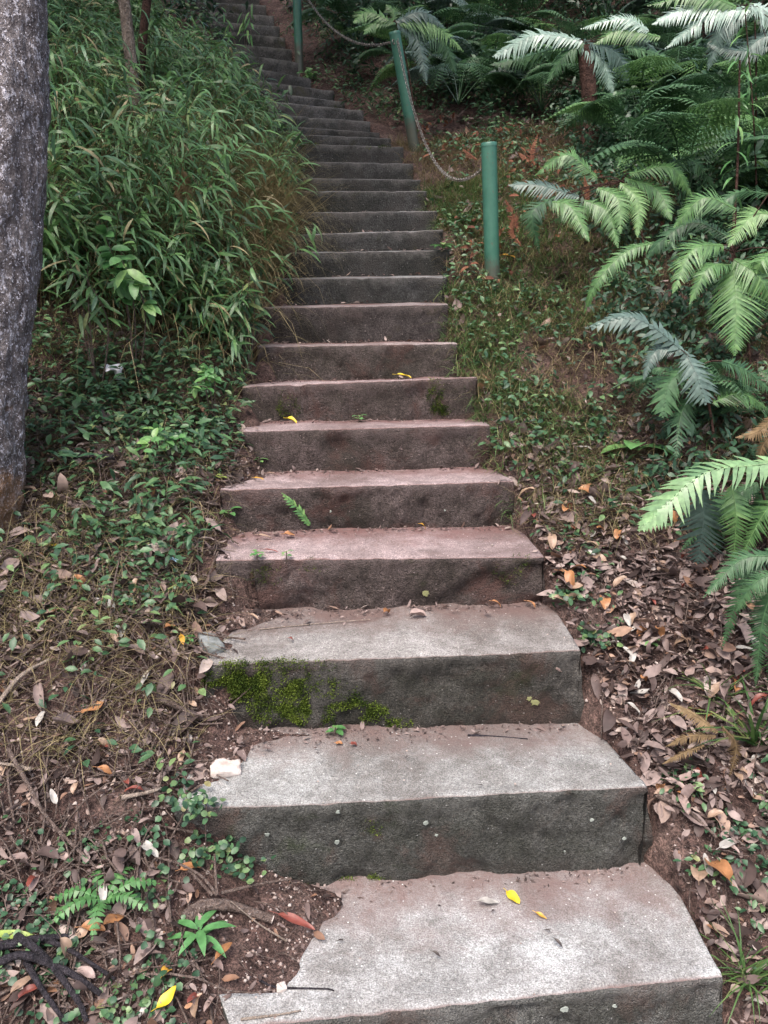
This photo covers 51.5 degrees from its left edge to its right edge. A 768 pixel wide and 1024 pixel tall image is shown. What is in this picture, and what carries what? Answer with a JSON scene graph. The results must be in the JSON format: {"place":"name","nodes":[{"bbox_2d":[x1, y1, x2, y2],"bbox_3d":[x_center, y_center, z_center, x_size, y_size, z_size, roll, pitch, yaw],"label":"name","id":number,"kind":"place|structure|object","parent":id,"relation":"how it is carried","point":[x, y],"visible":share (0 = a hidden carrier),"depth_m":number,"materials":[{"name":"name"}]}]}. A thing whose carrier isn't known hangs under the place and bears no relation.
{"place":"outdoors","nodes":[
{"label":"outdoors","id":0,"kind":"place"},
{"bbox_2d":[37,0,322,381],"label":"bamboo grass","id":1,"kind":"structure","parent":0,"point":[61,218],"depth_m":3.81,"materials":[{"name":"plant"}]},
{"bbox_2d":[173,168,194,231],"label":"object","id":2,"kind":"object","parent":1,"relation":"hanging from","point":[186,180],"visible":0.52,"depth_m":3.69,"materials":[{"name":"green plant"}]},
{"bbox_2d":[0,0,767,1023],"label":"ground","id":3,"kind":"structure","parent":0,"point":[658,858],"depth_m":2.69,"materials":[{"name":"soil"}]},
{"bbox_2d":[0,658,49,703],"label":"stick","id":4,"kind":"object","parent":3,"relation":"on","point":[8,688],"visible":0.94,"depth_m":2.33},
{"bbox_2d":[0,0,51,539],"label":"forest tree","id":5,"kind":"object","parent":3,"relation":"on","point":[25,113],"visible":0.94,"depth_m":2.65,"materials":[{"name":"grey plant"}]},
{"bbox_2d":[0,933,67,950],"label":"stick","id":6,"kind":"object","parent":3,"relation":"on","point":[7,944],"visible":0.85,"depth_m":1.85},
{"bbox_2d":[23,961,68,1023],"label":"stick","id":7,"kind":"object","parent":3,"relation":"on","point":[32,973],"visible":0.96,"depth_m":1.78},
{"bbox_2d":[13,932,88,1022],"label":"stick","id":8,"kind":"object","parent":3,"relation":"on","point":[26,942],"visible":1,"depth_m":1.80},
{"bbox_2d":[5,748,96,868],"bbox_3d":[-0.898,0.785,2.115,0.425,0.182,0.033,12,20,38],"label":"stick","id":9,"kind":"object","parent":3,"relation":"on","point":[11,755],"visible":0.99,"depth_m":2.12,"materials":[{"name":"wood"}]},
{"bbox_2d":[49,454,114,459],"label":"stick","id":10,"kind":"object","parent":3,"relation":"on","point":[111,457],"visible":0.69,"depth_m":3.03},
{"bbox_2d":[75,966,94,977],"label":"fallen leaf","id":11,"kind":"object","parent":3,"relation":"on","point":[88,971],"visible":1,"depth_m":1.82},
{"bbox_2d":[41,246,131,392],"bbox_3d":[-1.223,-0.746,3.270,0.359,0.660,0.216,0,15,0],"label":"sapling","id":12,"kind":"object","parent":3,"relation":"on","point":[83,324],"visible":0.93,"depth_m":3.27,"materials":[{"name":"green plant"}]},
{"bbox_2d":[50,866,159,939],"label":"fern","id":13,"kind":"object","parent":3,"relation":"on","point":[101,905],"visible":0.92,"depth_m":1.95,"materials":[{"name":"green plant"}]},
{"bbox_2d":[107,557,119,639],"bbox_3d":[-0.882,0.278,2.605,0.009,0.179,0.293,-2,15,-7],"label":"stick","id":14,"kind":"object","parent":3,"relation":"on","point":[109,626],"visible":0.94,"depth_m":2.57,"materials":[{"name":"wood"}]},
{"bbox_2d":[95,216,161,379],"bbox_3d":[-1.087,-0.831,3.288,0.312,0.729,0.215,14,20,41],"label":"sapling","id":15,"kind":"object","parent":3,"relation":"on","point":[125,275],"visible":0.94,"depth_m":3.23,"materials":[{"name":"green plant"}]},
{"bbox_2d":[118,0,140,162],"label":"forest tree","id":16,"kind":"object","parent":3,"relation":"on","point":[127,30],"visible":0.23,"depth_m":4.44,"materials":[{"name":"brown plant"}]},
{"bbox_2d":[121,787,161,799],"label":"stick","id":17,"kind":"object","parent":3,"relation":"on","point":[130,795],"visible":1,"depth_m":2.15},
{"bbox_2d":[137,0,151,110],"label":"forest tree","id":18,"kind":"object","parent":3,"relation":"on","point":[146,8],"visible":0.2,"depth_m":4.88,"materials":[{"name":"red plant"}]},
{"bbox_2d":[141,840,158,856],"bbox_3d":[-0.619,0.877,2.077,0.081,0.029,0.025,8,17,28],"label":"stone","id":19,"kind":"object","parent":3,"relation":"on","point":[146,845],"visible":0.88,"depth_m":2.07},
{"bbox_2d":[135,422,193,458],"bbox_3d":[-0.848,-0.235,3.033,0.193,0.189,0.239,0,15,0],"label":"sapling","id":20,"kind":"object","parent":3,"relation":"on","point":[144,441],"visible":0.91,"depth_m":3.09,"materials":[{"name":"green plant"}]},
{"bbox_2d":[137,666,211,722],"bbox_3d":[-0.526,0.629,2.439,0.415,0.296,0.096,0,15,0],"label":"stick","id":21,"kind":"object","parent":3,"relation":"on","point":[169,701],"visible":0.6,"depth_m":2.39,"materials":[{"name":"wood"}]},
{"bbox_2d":[173,636,190,751],"bbox_3d":[-0.614,0.549,2.427,0.010,0.258,0.283,-6,16,-20],"label":"stick","id":22,"kind":"object","parent":3,"relation":"on","point":[175,645],"visible":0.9,"depth_m":2.42,"materials":[{"name":"wood"}]},
{"bbox_2d":[168,910,235,956],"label":"seedling","id":23,"kind":"object","parent":3,"relation":"on","point":[201,936],"visible":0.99,"depth_m":1.94,"materials":[{"name":"green plant"}]},
{"bbox_2d":[186,363,220,418],"bbox_3d":[-0.744,-0.477,3.352,0.123,0.277,0.274,0,15,0],"label":"sapling","id":24,"kind":"object","parent":3,"relation":"on","point":[208,374],"visible":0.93,"depth_m":3.32,"materials":[{"name":"green plant"}]},
{"bbox_2d":[151,771,275,883],"bbox_3d":[-0.483,0.859,2.122,0.348,0.216,0.202,8,17,28],"label":"creeper","id":25,"kind":"object","parent":3,"relation":"on","point":[223,846],"visible":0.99,"depth_m":2.12,"materials":[{"name":"green plant"}]},
{"bbox_2d":[157,854,291,923],"bbox_3d":[-0.412,0.974,2.041,0.347,0.146,0.130,-2,15,-6],"label":"root","id":26,"kind":"object","parent":3,"relation":"on","point":[209,904],"visible":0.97,"depth_m":2.03,"materials":[{"name":"brown wood"}]},
{"bbox_2d":[221,4,258,77],"bbox_3d":[-1.283,-4.213,7.159,0.337,0.608,0.181,0,15,0],"label":"sapling","id":27,"kind":"object","parent":3,"relation":"on","point":[242,29],"visible":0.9,"depth_m":7.12,"materials":[{"name":"green plant"}]},
{"bbox_2d":[213,258,276,369],"bbox_3d":[-0.660,-0.862,3.621,0.303,0.568,0.236,9,18,31],"label":"sapling","id":28,"kind":"object","parent":3,"relation":"on","point":[248,311],"visible":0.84,"depth_m":3.60,"materials":[{"name":"green plant"}]},
{"bbox_2d":[268,910,314,929],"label":"fallen leaf","id":29,"kind":"object","parent":3,"relation":"on","point":[294,918],"visible":1,"depth_m":2.03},
{"bbox_2d":[293,0,303,76],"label":"bollard post","id":30,"kind":"object","parent":3,"relation":"on","point":[297,21],"visible":0.8,"depth_m":7.94,"materials":[{"name":"metal"}]},
{"bbox_2d":[307,0,390,46],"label":"chain","id":31,"kind":"object","parent":30,"relation":"hanging from","point":[342,35],"visible":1,"depth_m":6.85,"materials":[{"name":"metal"}]},
{"bbox_2d":[283,0,409,49],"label":"fern","id":32,"kind":"object","parent":3,"relation":"on","point":[340,6],"visible":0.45,"depth_m":8.06,"materials":[{"name":"green plant"}]},
{"bbox_2d":[0,109,767,1023],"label":"leaf litter","id":33,"kind":"object","parent":3,"relation":"on","point":[664,809],"visible":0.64,"depth_m":2.56,"materials":[{"name":"plant"}]},
{"bbox_2d":[0,951,101,995],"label":"stick","id":34,"kind":"object","parent":33,"relation":"on","point":[5,959],"visible":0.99,"depth_m":1.80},
{"bbox_2d":[44,939,115,980],"bbox_3d":[-0.711,1.034,1.849,0.201,0.068,0.016,4,16,16],"label":"stick","id":35,"kind":"object","parent":33,"relation":"on","point":[71,950],"visible":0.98,"depth_m":1.84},
{"bbox_2d":[151,985,175,1011],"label":"fallen leaf","id":36,"kind":"object","parent":33,"relation":"on","point":[165,998],"visible":1,"depth_m":1.79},
{"bbox_2d":[690,865,707,880],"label":"fallen leaf","id":37,"kind":"object","parent":33,"relation":"on","point":[698,875],"visible":0.98,"depth_m":2.13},
{"bbox_2d":[662,702,742,779],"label":"dead fern","id":38,"kind":"object","parent":33,"relation":"on","point":[702,723],"visible":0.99,"depth_m":2.31,"materials":[{"name":"brown plant"}]},
{"bbox_2d":[0,0,767,1023],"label":"ground cover","id":39,"kind":"object","parent":3,"relation":"on","point":[144,414],"visible":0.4,"depth_m":3.20,"materials":[{"name":"green plant"}]},
{"bbox_2d":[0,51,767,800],"bbox_3d":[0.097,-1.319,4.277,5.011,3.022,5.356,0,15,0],"label":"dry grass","id":40,"kind":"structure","parent":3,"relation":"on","point":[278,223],"depth_m":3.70,"materials":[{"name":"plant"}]},
{"bbox_2d":[0,358,767,1023],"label":"twig litter","id":41,"kind":"object","parent":3,"relation":"on","point":[6,874],"visible":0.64,"depth_m":2.37,"materials":[{"name":"brown plant"}]},
{"bbox_2d":[4,975,31,998],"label":"fallen leaf","id":42,"kind":"object","parent":41,"relation":"on","point":[19,983],"visible":0.96,"depth_m":1.77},
{"bbox_2d":[60,937,71,959],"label":"fallen leaf","id":43,"kind":"object","parent":41,"relation":"on","point":[65,942],"visible":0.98,"depth_m":1.85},
{"bbox_2d":[100,914,123,926],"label":"fallen leaf","id":44,"kind":"object","parent":41,"relation":"on","point":[110,918],"visible":0.96,"depth_m":1.93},
{"bbox_2d":[10,161,767,604],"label":"grass","id":45,"kind":"structure","parent":3,"relation":"on","point":[506,265],"depth_m":3.98,"materials":[{"name":"plant"}]},
{"bbox_2d":[341,23,465,81],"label":"fern","id":46,"kind":"object","parent":3,"relation":"on","point":[376,51],"visible":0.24,"depth_m":7.70,"materials":[{"name":"green plant"}]},
{"bbox_2d":[389,30,419,151],"bbox_3d":[0.167,-3.120,6.082,0.116,0.975,0.096,-25,26,-28],"label":"bollard post","id":47,"kind":"object","parent":3,"relation":"on","point":[409,119],"visible":0.81,"depth_m":6.02,"materials":[{"name":"metal"}]},
{"bbox_2d":[396,41,481,181],"bbox_3d":[0.308,-2.655,5.073,0.022,1.214,2.076,-3,16,-11],"label":"chain","id":48,"kind":"object","parent":47,"relation":"hanging from","point":[444,172],"visible":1,"depth_m":5.24,"materials":[{"name":"metal"}]},
{"bbox_2d":[358,0,450,24],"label":"fern","id":49,"kind":"object","parent":3,"relation":"on","point":[395,2],"visible":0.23,"depth_m":8.42,"materials":[{"name":"green plant"}]},
{"bbox_2d":[352,4,463,127],"bbox_3d":[0.184,-3.360,6.203,0.864,1.076,0.242,0,15,0],"label":"fern","id":50,"kind":"object","parent":3,"relation":"on","point":[415,27],"visible":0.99,"depth_m":6.09,"materials":[{"name":"green plant"}]},
{"bbox_2d":[174,0,722,1023],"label":"staircase","id":51,"kind":"structure","parent":3,"relation":"on","point":[642,954],"depth_m":2.53,"materials":[{"name":"concrete"}]},
{"bbox_2d":[197,632,225,654],"bbox_3d":[-0.556,0.425,2.552,0.058,0.037,0.108,-4,23,-35],"label":"stone","id":52,"kind":"object","parent":51,"relation":"on","point":[213,640],"visible":0.81,"depth_m":2.53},
{"bbox_2d":[210,758,240,778],"bbox_3d":[-0.457,0.740,2.294,0.086,0.035,0.058,1,23,-18],"label":"stone","id":53,"kind":"object","parent":51,"relation":"on","point":[224,768],"visible":0.98,"depth_m":2.28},
{"bbox_2d":[241,1010,300,1020],"bbox_3d":[-0.257,1.143,1.809,0.136,0.006,0.007,-2,15,-9],"label":"stick","id":54,"kind":"object","parent":51,"relation":"on","point":[259,1017],"visible":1,"depth_m":1.80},
{"bbox_2d":[281,493,309,525],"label":"fern","id":55,"kind":"object","parent":51,"relation":"on","point":[301,512],"visible":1,"depth_m":3.05,"materials":[{"name":"green plant"}]},
{"bbox_2d":[259,980,333,990],"bbox_3d":[-0.208,1.122,1.882,0.182,0.013,0.015,2,15,6],"label":"stick","id":56,"kind":"object","parent":51,"relation":"on","point":[273,986],"visible":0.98,"depth_m":1.88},
{"bbox_2d":[200,655,413,728],"bbox_3d":[-0.229,0.579,2.504,0.680,0.294,0.049,-1,15,-5],"label":"moss","id":57,"kind":"object","parent":51,"relation":"on","point":[258,682],"visible":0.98,"depth_m":2.49,"materials":[{"name":"plant"}]},
{"bbox_2d":[276,377,451,416],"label":"moss","id":58,"kind":"object","parent":51,"relation":"on","point":[442,410],"visible":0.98,"depth_m":3.58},
{"bbox_2d":[245,552,530,585],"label":"moss","id":59,"kind":"object","parent":51,"relation":"on","point":[328,566],"visible":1,"depth_m":2.81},
{"bbox_2d":[394,0,505,30],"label":"fern","id":60,"kind":"object","parent":3,"relation":"on","point":[454,5],"visible":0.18,"depth_m":8.23,"materials":[{"name":"green plant"}]},
{"bbox_2d":[133,0,767,531],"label":"undergrowth","id":61,"kind":"object","parent":3,"relation":"on","point":[605,138],"visible":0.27,"depth_m":4.35,"materials":[{"name":"green plant"}]},
{"bbox_2d":[370,22,491,90],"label":"fern","id":62,"kind":"object","parent":61,"relation":"on","point":[390,71],"visible":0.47,"depth_m":7.24,"materials":[{"name":"green plant"}]},
{"bbox_2d":[387,49,531,104],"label":"fern","id":63,"kind":"object","parent":3,"relation":"on","point":[475,67],"visible":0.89,"depth_m":6.70,"materials":[{"name":"green plant"}]},
{"bbox_2d":[406,0,537,56],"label":"fern","id":64,"kind":"object","parent":3,"relation":"on","point":[467,8],"visible":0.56,"depth_m":7.63,"materials":[{"name":"green plant"}]},
{"bbox_2d":[406,33,570,91],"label":"fern","id":65,"kind":"object","parent":3,"relation":"on","point":[488,38],"visible":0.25,"depth_m":6.90,"materials":[{"name":"green plant"}]},
{"bbox_2d":[481,141,499,290],"bbox_3d":[0.578,-1.471,4.313,0.087,0.976,0.101,-14,20,-29],"label":"bollard post","id":66,"kind":"object","parent":3,"relation":"on","point":[490,204],"visible":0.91,"depth_m":4.23,"materials":[{"name":"metal"}]},
{"bbox_2d":[463,135,545,171],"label":"dead fern","id":67,"kind":"object","parent":3,"relation":"on","point":[531,157],"visible":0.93,"depth_m":5.45,"materials":[{"name":"red plant"}]},
{"bbox_2d":[456,0,569,51],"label":"fern","id":68,"kind":"object","parent":3,"relation":"on","point":[546,13],"visible":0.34,"depth_m":7.79,"materials":[{"name":"green plant"}]},
{"bbox_2d":[466,28,571,76],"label":"fern","id":69,"kind":"object","parent":3,"relation":"on","point":[502,30],"visible":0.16,"depth_m":7.50,"materials":[{"name":"green plant"}]},
{"bbox_2d":[475,44,620,110],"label":"fern","id":70,"kind":"object","parent":3,"relation":"on","point":[541,105],"visible":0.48,"depth_m":6.72,"materials":[{"name":"green plant"}]},
{"bbox_2d":[505,176,590,245],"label":"dead fern","id":71,"kind":"object","parent":3,"relation":"on","point":[514,220],"visible":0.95,"depth_m":4.43,"materials":[{"name":"red plant"}]},
{"bbox_2d":[406,112,724,289],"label":"rusty litter","id":72,"kind":"object","parent":3,"relation":"on","point":[474,219],"visible":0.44,"depth_m":5.37,"materials":[{"name":"red plant"}]},
{"bbox_2d":[547,585,622,652],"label":"creeper","id":73,"kind":"object","parent":3,"relation":"on","point":[586,632],"visible":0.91,"depth_m":2.68,"materials":[{"name":"green plant"}]},
{"bbox_2d":[490,13,684,154],"bbox_3d":[1.457,-3.079,5.831,1.379,0.994,0.339,0,15,0],"label":"tree fern","id":74,"kind":"object","parent":3,"relation":"on","point":[588,53],"visible":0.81,"depth_m":5.65,"materials":[{"name":"green plant"}]},
{"bbox_2d":[508,16,668,121],"bbox_3d":[1.763,-3.553,6.529,1.091,0.778,1.221,-10,18,-33],"label":"fern","id":75,"kind":"object","parent":3,"relation":"on","point":[544,67],"visible":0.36,"depth_m":6.40,"materials":[{"name":"green plant"}]},
{"bbox_2d":[529,48,663,91],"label":"fern","id":76,"kind":"object","parent":3,"relation":"on","point":[552,59],"visible":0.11,"depth_m":6.85,"materials":[{"name":"green plant"}]},
{"bbox_2d":[508,147,715,265],"bbox_3d":[1.257,-1.564,4.181,1.178,0.686,0.396,-4,16,-14],"label":"fern","id":77,"kind":"object","parent":3,"relation":"on","point":[600,209],"visible":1,"depth_m":4.12,"materials":[{"name":"green plant"}]},
{"bbox_2d":[541,83,715,153],"bbox_3d":[1.661,-2.569,5.389,1.181,0.403,1.251,7,17,25],"label":"fern","id":78,"kind":"object","parent":3,"relation":"on","point":[592,111],"visible":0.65,"depth_m":5.17,"materials":[{"name":"green plant"}]},
{"bbox_2d":[575,16,695,53],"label":"fern","id":79,"kind":"object","parent":3,"relation":"on","point":[644,20],"visible":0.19,"depth_m":7.20,"materials":[{"name":"green plant"}]},
{"bbox_2d":[600,439,673,455],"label":"seedling","id":80,"kind":"object","parent":3,"relation":"on","point":[630,445],"visible":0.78,"depth_m":3.32,"materials":[{"name":"green plant"}]},
{"bbox_2d":[553,55,734,122],"bbox_3d":[1.842,-3.012,5.903,1.183,0.432,1.178,-10,18,-33],"label":"fern","id":81,"kind":"object","parent":3,"relation":"on","point":[655,63],"visible":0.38,"depth_m":5.65,"materials":[{"name":"green plant"}]},
{"bbox_2d":[613,0,694,31],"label":"fern","id":82,"kind":"object","parent":3,"relation":"on","point":[637,3],"visible":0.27,"depth_m":8.01,"materials":[{"name":"green plant"}]},
{"bbox_2d":[566,97,767,213],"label":"fern","id":83,"kind":"object","parent":3,"relation":"on","point":[660,154],"visible":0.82,"depth_m":4.25,"materials":[{"name":"green plant"}]},
{"bbox_2d":[611,18,728,60],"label":"fern","id":84,"kind":"object","parent":3,"relation":"on","point":[668,36],"visible":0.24,"depth_m":6.86,"materials":[{"name":"green plant"}]},
{"bbox_2d":[597,46,747,92],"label":"fern","id":85,"kind":"object","parent":3,"relation":"on","point":[669,52],"visible":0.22,"depth_m":6.09,"materials":[{"name":"green plant"}]},
{"bbox_2d":[583,186,767,372],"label":"fern","id":86,"kind":"object","parent":3,"relation":"on","point":[733,282],"visible":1,"depth_m":3.44,"materials":[{"name":"green plant"}]},
{"bbox_2d":[585,311,767,468],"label":"fern","id":87,"kind":"object","parent":3,"relation":"on","point":[688,367],"visible":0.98,"depth_m":3.10,"materials":[{"name":"green plant"}]},
{"bbox_2d":[608,360,753,411],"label":"fern","id":88,"kind":"object","parent":3,"relation":"on","point":[716,365],"visible":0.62,"depth_m":3.20,"materials":[{"name":"green plant"}]},
{"bbox_2d":[656,793,716,837],"bbox_3d":[0.863,0.863,2.270,0.174,0.078,0.017,10,18,32],"label":"stick","id":89,"kind":"object","parent":3,"relation":"on","point":[679,805],"visible":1,"depth_m":2.27,"materials":[{"name":"wood"}]},
{"bbox_2d":[629,0,752,51],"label":"fern","id":90,"kind":"object","parent":3,"relation":"on","point":[667,10],"visible":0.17,"depth_m":7.47,"materials":[{"name":"green plant"}]},
{"bbox_2d":[617,42,767,88],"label":"fern","id":91,"kind":"object","parent":3,"relation":"on","point":[684,60],"visible":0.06,"depth_m":6.40,"materials":[{"name":"green plant"}]},
{"bbox_2d":[618,54,767,140],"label":"fern","id":92,"kind":"object","parent":3,"relation":"on","point":[696,80],"visible":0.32,"depth_m":5.33,"materials":[{"name":"green plant"}]},
{"bbox_2d":[623,74,767,164],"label":"fern","id":93,"kind":"object","parent":3,"relation":"on","point":[760,100],"visible":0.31,"depth_m":5.04,"materials":[{"name":"green plant"}]},
{"bbox_2d":[630,58,766,106],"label":"fern","id":94,"kind":"object","parent":3,"relation":"on","point":[661,81],"visible":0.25,"depth_m":6.05,"materials":[{"name":"green plant"}]},
{"bbox_2d":[637,455,767,583],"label":"fern","id":95,"kind":"object","parent":3,"relation":"on","point":[730,504],"visible":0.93,"depth_m":2.73,"materials":[{"name":"green plant"}]},
{"bbox_2d":[647,0,767,128],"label":"tree fern","id":96,"kind":"object","parent":3,"relation":"on","point":[719,14],"visible":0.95,"depth_m":4.97,"materials":[{"name":"green plant"}]},
{"bbox_2d":[649,117,767,184],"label":"fern","id":97,"kind":"object","parent":3,"relation":"on","point":[764,123],"visible":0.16,"depth_m":4.66,"materials":[{"name":"green plant"}]},
{"bbox_2d":[653,675,767,746],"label":"grass tuft","id":98,"kind":"object","parent":3,"relation":"on","point":[754,734],"visible":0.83,"depth_m":2.42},
{"bbox_2d":[662,132,767,197],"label":"fern","id":99,"kind":"object","parent":3,"relation":"on","point":[749,175],"visible":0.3,"depth_m":4.50,"materials":[{"name":"green plant"}]},
{"bbox_2d":[662,653,767,741],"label":"grass tuft","id":100,"kind":"object","parent":3,"relation":"on","point":[709,687],"visible":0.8,"depth_m":2.51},
{"bbox_2d":[705,858,733,884],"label":"fallen leaf","id":101,"kind":"object","parent":3,"relation":"on","point":[723,867],"visible":0.99,"depth_m":2.13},
{"bbox_2d":[677,369,767,423],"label":"fern","id":102,"kind":"object","parent":3,"relation":"on","point":[723,388],"visible":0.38,"depth_m":3.28,"materials":[{"name":"green plant"}]},
{"bbox_2d":[692,896,767,1023],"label":"grass tuft","id":103,"kind":"object","parent":3,"relation":"on","point":[758,970],"visible":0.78,"depth_m":1.97,"materials":[{"name":"plant"}]},
{"bbox_2d":[703,547,767,692],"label":"fern","id":104,"kind":"object","parent":3,"relation":"on","point":[747,572],"visible":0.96,"depth_m":2.46,"materials":[{"name":"green plant"}]},
{"bbox_2d":[716,60,754,263],"bbox_3d":[1.758,-1.700,3.989,0.213,1.014,0.100,0,15,0],"label":"cane","id":105,"kind":"object","parent":3,"relation":"on","point":[738,130],"visible":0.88,"depth_m":3.95,"materials":[{"name":"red plant"}]},
{"bbox_2d":[724,19,767,42],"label":"fern","id":106,"kind":"object","parent":3,"relation":"on","point":[751,27],"visible":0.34,"depth_m":6.95,"materials":[{"name":"green plant"}]},
{"bbox_2d":[730,3,767,248],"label":"cane","id":107,"kind":"object","parent":3,"relation":"on","point":[748,71],"visible":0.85,"depth_m":4.17,"materials":[{"name":"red plant"}]},
{"bbox_2d":[735,417,767,459],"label":"dead fern","id":108,"kind":"object","parent":3,"relation":"on","point":[761,450],"visible":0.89,"depth_m":2.88,"materials":[{"name":"brown plant"}]},
{"bbox_2d":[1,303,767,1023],"bbox_3d":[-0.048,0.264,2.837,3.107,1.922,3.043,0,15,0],"label":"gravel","id":109,"kind":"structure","parent":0,"point":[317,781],"depth_m":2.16,"materials":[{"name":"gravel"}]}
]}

